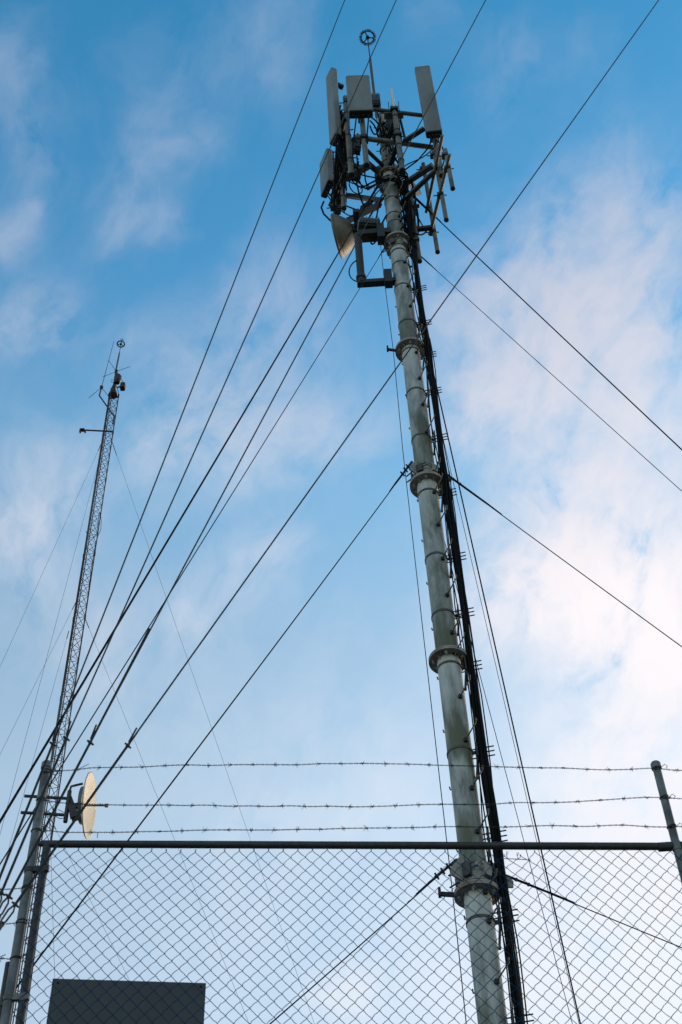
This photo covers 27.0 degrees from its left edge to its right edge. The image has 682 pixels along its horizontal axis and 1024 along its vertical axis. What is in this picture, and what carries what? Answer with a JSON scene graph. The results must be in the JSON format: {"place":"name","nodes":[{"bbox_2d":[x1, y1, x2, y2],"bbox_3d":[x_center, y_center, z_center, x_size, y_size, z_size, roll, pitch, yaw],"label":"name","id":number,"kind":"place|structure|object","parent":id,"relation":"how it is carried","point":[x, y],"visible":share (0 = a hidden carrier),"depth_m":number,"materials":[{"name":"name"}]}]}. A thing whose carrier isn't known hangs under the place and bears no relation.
{"place":"outdoors","nodes":[
{"label":"outdoors","id":0,"kind":"place"},
{"bbox_2d":[0,0,681,1023],"label":"sky","id":1,"kind":"structure","parent":0,"point":[143,143],"materials":[{"name":"blue"}]},
{"bbox_3d":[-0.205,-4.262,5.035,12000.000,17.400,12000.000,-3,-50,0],"label":"ground","id":2,"kind":"structure","parent":0,"visible":0},
{"bbox_2d":[0,887,21,1017],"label":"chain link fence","id":3,"kind":"object","parent":2,"relation":"on","point":[4,980],"visible":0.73,"depth_m":6.46,"materials":[{"name":"metal"}]},
{"bbox_2d":[0,443,101,665],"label":"guy wire","id":4,"kind":"object","parent":2,"relation":"attached to","point":[50,555],"visible":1,"depth_m":41.70,"materials":[{"name":"grey metal"}]},
{"bbox_2d":[49,822,54,974],"bbox_3d":[-5.796,9.974,28.874,0.023,12.314,4.796,22,-54,-20],"label":"guy wire","id":5,"kind":"object","parent":2,"relation":"attached to","point":[52,903],"visible":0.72,"depth_m":31.82,"materials":[{"name":"grey metal"}]},
{"bbox_2d":[10,372,119,1023],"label":"lattice mast","id":6,"kind":"object","parent":2,"relation":"on","point":[113,392],"visible":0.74,"depth_m":40.74,"materials":[{"name":"grey metal"}]},
{"bbox_2d":[0,631,68,879],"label":"guy wire","id":7,"kind":"object","parent":6,"relation":"attached to","point":[38,740],"visible":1,"depth_m":33.27,"materials":[{"name":"grey metal"}]},
{"bbox_2d":[0,600,76,753],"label":"guy wire","id":8,"kind":"object","parent":6,"relation":"attached to","point":[32,689],"visible":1,"depth_m":37.46,"materials":[{"name":"grey metal"}]},
{"bbox_2d":[0,446,102,832],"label":"guy wire","id":9,"kind":"object","parent":6,"relation":"attached to","point":[50,643],"visible":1,"depth_m":33.76,"materials":[{"name":"grey metal"}]},
{"bbox_2d":[12,396,111,1023],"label":"coax cable","id":10,"kind":"object","parent":6,"relation":"hanging from","point":[65,724],"visible":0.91,"depth_m":37.92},
{"bbox_2d":[21,772,108,839],"bbox_3d":[-6.685,7.070,34.949,1.932,1.640,1.452,21,-54,-19],"label":"microwave dish","id":11,"kind":"object","parent":6,"relation":"attached to","point":[86,819],"visible":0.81,"depth_m":35.15,"materials":[{"name":"metal"}]},
{"bbox_2d":[79,428,112,432],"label":"side arm","id":12,"kind":"object","parent":6,"relation":"attached to","point":[84,430],"visible":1,"depth_m":47.20},
{"bbox_2d":[89,342,114,423],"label":"ground plane antenna","id":13,"kind":"object","parent":6,"relation":"attached to","point":[101,387],"visible":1,"depth_m":48.27,"materials":[{"name":"metal"}]},
{"bbox_2d":[111,373,121,384],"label":"warning light","id":14,"kind":"object","parent":6,"relation":"attached to","point":[117,378],"visible":1,"depth_m":49.39,"materials":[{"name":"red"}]},
{"bbox_2d":[115,340,124,369],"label":"lightning rod","id":15,"kind":"object","parent":6,"relation":"on","point":[120,344],"visible":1,"depth_m":51.30,"materials":[{"name":"metal"}]},
{"bbox_2d":[117,382,125,390],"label":"floodlight","id":16,"kind":"object","parent":6,"relation":"attached to","point":[122,386],"visible":1,"depth_m":49.08,"materials":[{"name":"grey metal"}]},
{"bbox_2d":[84,616,247,1019],"bbox_3d":[-3.664,9.112,34.949,7.138,16.767,0.022,12,-51,-12],"label":"guy wire","id":17,"kind":"object","parent":6,"relation":"attached to","point":[163,812],"visible":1,"depth_m":36.28,"materials":[{"name":"grey metal"}]},
{"bbox_2d":[51,820,129,980],"bbox_3d":[-4.424,11.877,33.012,6.440,8.930,0.023,28,-56,-24],"label":"guy wire","id":18,"kind":"object","parent":2,"relation":"attached to","point":[88,896],"visible":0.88,"depth_m":34.27,"materials":[{"name":"grey metal"}]},
{"bbox_2d":[112,442,313,1021],"bbox_3d":[-3.235,6.424,38.001,8.069,24.982,0.023,9,-51,-10],"label":"guy wire","id":19,"kind":"object","parent":2,"relation":"attached to","point":[211,727],"visible":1,"depth_m":38.71,"materials":[{"name":"grey metal"}]},
{"bbox_2d":[0,760,681,1023],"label":"chain link fence","id":20,"kind":"object","parent":2,"relation":"on","point":[22,997],"visible":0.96,"depth_m":6.68,"materials":[{"name":"metal"}]},
{"bbox_2d":[46,979,205,1023],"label":"sign board","id":21,"kind":"object","parent":20,"relation":"attached to","point":[129,1006],"visible":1,"depth_m":6.32,"materials":[{"name":"black metal"}]},
{"bbox_2d":[376,113,533,1023],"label":"guyed tower","id":22,"kind":"structure","parent":2,"relation":"on","point":[445,659],"depth_m":18.61,"materials":[{"name":"metal"}]},
{"bbox_2d":[0,176,383,822],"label":"guy wire","id":23,"kind":"object","parent":22,"relation":"attached to","point":[104,646],"visible":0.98,"depth_m":15.56,"materials":[{"name":"metal"}]},
{"bbox_2d":[0,239,390,864],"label":"guy wire","id":24,"kind":"object","parent":22,"relation":"attached to","point":[385,246],"visible":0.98,"depth_m":15.44,"materials":[{"name":"metal"}]},
{"bbox_2d":[15,461,412,989],"bbox_3d":[-1.389,2.260,13.961,7.524,15.331,0.054,35,-59,-28],"label":"guy wire","id":25,"kind":"object","parent":22,"relation":"attached to","point":[148,813],"visible":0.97,"depth_m":14.16,"materials":[{"name":"metal"}]},
{"bbox_2d":[327,95,382,222],"bbox_3d":[0.056,-7.426,30.072,1.689,4.564,1.169,-38,-58,26],"label":"antenna frame","id":26,"kind":"object","parent":22,"relation":"attached to","point":[351,169],"visible":0.65,"depth_m":29.06,"materials":[{"name":"metal"}]},
{"bbox_2d":[320,148,333,197],"bbox_3d":[-0.225,-7.388,31.210,0.341,1.576,0.466,16,-52,-15],"label":"panel antenna","id":27,"kind":"object","parent":26,"relation":"attached to","point":[326,176],"visible":0.87,"depth_m":30.96,"materials":[{"name":"plastic"}]},
{"bbox_2d":[326,67,344,146],"bbox_3d":[-0.074,-8.749,30.805,0.351,3.409,0.314,19,-53,-18],"label":"panel antenna","id":28,"kind":"object","parent":26,"relation":"attached to","point":[333,85],"visible":0.94,"depth_m":30.59,"materials":[{"name":"plastic"}]},
{"bbox_2d":[353,140,360,155],"bbox_3d":[0.323,-7.534,29.403,0.160,0.560,0.180,11,-51,-11],"label":"radio unit","id":29,"kind":"object","parent":26,"relation":"attached to","point":[357,147],"visible":0.73,"depth_m":29.28,"materials":[{"name":"metal"}]},
{"bbox_2d":[269,858,457,1023],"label":"guy wire","id":30,"kind":"object","parent":22,"relation":"attached to","point":[442,871],"visible":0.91,"depth_m":14.25,"materials":[{"name":"metal"}]},
{"bbox_2d":[359,29,376,117],"bbox_3d":[0.716,-10.129,32.933,0.427,4.500,0.428,-3,-50,0],"label":"lightning rod","id":31,"kind":"object","parent":22,"relation":"on","point":[370,61],"visible":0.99,"depth_m":34.48,"materials":[{"name":"metal"}]},
{"bbox_2d":[348,208,395,288],"bbox_3d":[0.598,-4.958,26.888,0.826,2.973,0.586,-19,-52,13],"label":"dish mount","id":32,"kind":"object","parent":22,"relation":"attached to","point":[379,233],"visible":0.96,"depth_m":26.50,"materials":[{"name":"metal"}]},
{"bbox_2d":[330,213,356,258],"bbox_3d":[0.179,-5.497,28.285,0.745,0.914,0.898,-3,-50,0],"label":"microwave dish","id":33,"kind":"object","parent":32,"relation":"attached to","point":[342,227],"visible":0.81,"depth_m":27.98,"materials":[{"name":"plastic"}]},
{"bbox_2d":[357,216,379,231],"bbox_3d":[0.538,-5.467,27.263,0.420,0.320,0.300,4,-50,-6],"label":"radio unit","id":34,"kind":"object","parent":32,"relation":"on","point":[371,223],"visible":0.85,"depth_m":27.20,"materials":[{"name":"metal"}]},
{"bbox_2d":[374,166,381,183],"bbox_3d":[0.822,-6.869,29.132,0.220,0.500,0.240,6,-50,-7],"label":"radio unit","id":35,"kind":"object","parent":22,"relation":"attached to","point":[377,175],"visible":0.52,"depth_m":29.11,"materials":[{"name":"metal"}]},
{"bbox_2d":[354,105,443,186],"bbox_3d":[1.135,-7.428,28.985,1.765,3.710,1.014,-3,-50,0],"label":"antenna frame","id":36,"kind":"object","parent":22,"relation":"attached to","point":[394,114],"visible":0.73,"depth_m":28.66,"materials":[{"name":"metal"}]},
{"bbox_2d":[346,75,372,123],"bbox_3d":[0.385,-8.577,29.727,0.508,1.795,0.396,-3,-50,0],"label":"panel antenna","id":37,"kind":"object","parent":36,"relation":"attached to","point":[361,106],"visible":0.98,"depth_m":29.45,"materials":[{"name":"plastic"}]},
{"bbox_2d":[371,92,380,107],"bbox_3d":[0.759,-8.918,30.932,0.200,0.580,0.200,-3,-50,0],"label":"radio unit","id":38,"kind":"object","parent":36,"relation":"attached to","point":[376,101],"visible":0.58,"depth_m":30.82,"materials":[{"name":"metal"}]},
{"bbox_2d":[386,119,400,133],"bbox_3d":[1.107,-8.156,30.091,0.280,0.640,0.240,-7,-50,4],"label":"radio unit","id":39,"kind":"object","parent":36,"relation":"attached to","point":[388,122],"visible":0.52,"depth_m":30.00,"materials":[{"name":"metal"}]},
{"bbox_2d":[388,88,399,112],"bbox_3d":[1.092,-8.648,29.898,0.219,1.120,0.098,-20,-52,14],"label":"whip antenna","id":40,"kind":"object","parent":36,"relation":"attached to","point":[392,97],"visible":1,"depth_m":29.86,"materials":[{"name":"grey"}]},
{"bbox_2d":[415,65,441,138],"bbox_3d":[1.813,-8.447,29.568,0.340,3.236,0.373,-3,-50,0],"label":"panel antenna","id":41,"kind":"object","parent":36,"relation":"attached to","point":[431,118],"visible":0.95,"depth_m":29.31,"materials":[{"name":"plastic"}]},
{"bbox_2d":[412,195,681,449],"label":"guy wire","id":42,"kind":"object","parent":36,"relation":"attached to","point":[423,205],"visible":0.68,"depth_m":24.64,"materials":[{"name":"metal"}]},
{"bbox_2d":[374,187,466,1023],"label":"climbing line","id":43,"kind":"object","parent":22,"relation":"hanging from","point":[425,649],"visible":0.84,"depth_m":18.53,"materials":[{"name":"metal"}]},
{"bbox_2d":[320,105,527,1023],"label":"cable bundle","id":44,"kind":"object","parent":22,"relation":"attached to","point":[408,218],"visible":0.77,"depth_m":20.12,"materials":[{"name":"black rubber"}]},
{"bbox_2d":[399,135,454,263],"bbox_3d":[1.554,-6.300,27.769,0.788,4.315,2.412,5,-50,-7],"label":"antenna frame","id":45,"kind":"object","parent":22,"relation":"attached to","point":[440,195],"visible":0.91,"depth_m":27.30,"materials":[{"name":"metal"}]},
{"bbox_2d":[417,328,578,1022],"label":"guy wire","id":46,"kind":"object","parent":22,"relation":"attached to","point":[511,732],"visible":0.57,"depth_m":23.83,"materials":[{"name":"metal"}]},
{"bbox_2d":[445,543,572,1023],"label":"guy wire","id":47,"kind":"object","parent":22,"relation":"attached to","point":[515,810],"visible":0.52,"depth_m":21.52,"materials":[{"name":"metal"}]},
{"bbox_2d":[421,256,681,490],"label":"guy wire","id":48,"kind":"object","parent":22,"relation":"attached to","point":[550,373],"visible":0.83,"depth_m":23.52,"materials":[{"name":"metal"}]},
{"bbox_2d":[448,474,681,646],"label":"guy wire","id":49,"kind":"object","parent":22,"relation":"attached to","point":[464,487],"visible":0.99,"depth_m":20.32,"materials":[{"name":"metal"}]},
{"bbox_2d":[506,874,681,947],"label":"guy wire","id":50,"kind":"object","parent":22,"relation":"attached to","point":[515,879],"visible":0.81,"depth_m":15.82,"materials":[{"name":"metal"}]},
{"bbox_2d":[408,258,580,1023],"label":"guy wire","id":51,"kind":"object","parent":2,"relation":"attached to","point":[505,692],"visible":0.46,"depth_m":24.58,"materials":[{"name":"metal"}]},
{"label":"ground anchor","id":52,"kind":"object","parent":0,"visible":0},
{"bbox_2d":[0,0,344,878],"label":"guy wire","id":53,"kind":"object","parent":52,"relation":"attached to","point":[52,742],"visible":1,"depth_m":7.21,"materials":[{"name":"black metal"}]},
{"bbox_2d":[0,0,396,902],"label":"guy wire","id":54,"kind":"object","parent":52,"relation":"attached to","point":[154,542],"visible":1,"depth_m":7.09,"materials":[{"name":"black metal"}]},
{"bbox_2d":[0,0,485,917],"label":"guy wire","id":55,"kind":"object","parent":52,"relation":"attached to","point":[90,740],"visible":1,"depth_m":6.82,"materials":[{"name":"black metal"}]},
{"bbox_2d":[0,0,658,929],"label":"guy wire","id":56,"kind":"object","parent":52,"relation":"attached to","point":[14,906],"visible":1,"depth_m":6.83,"materials":[{"name":"black metal"}]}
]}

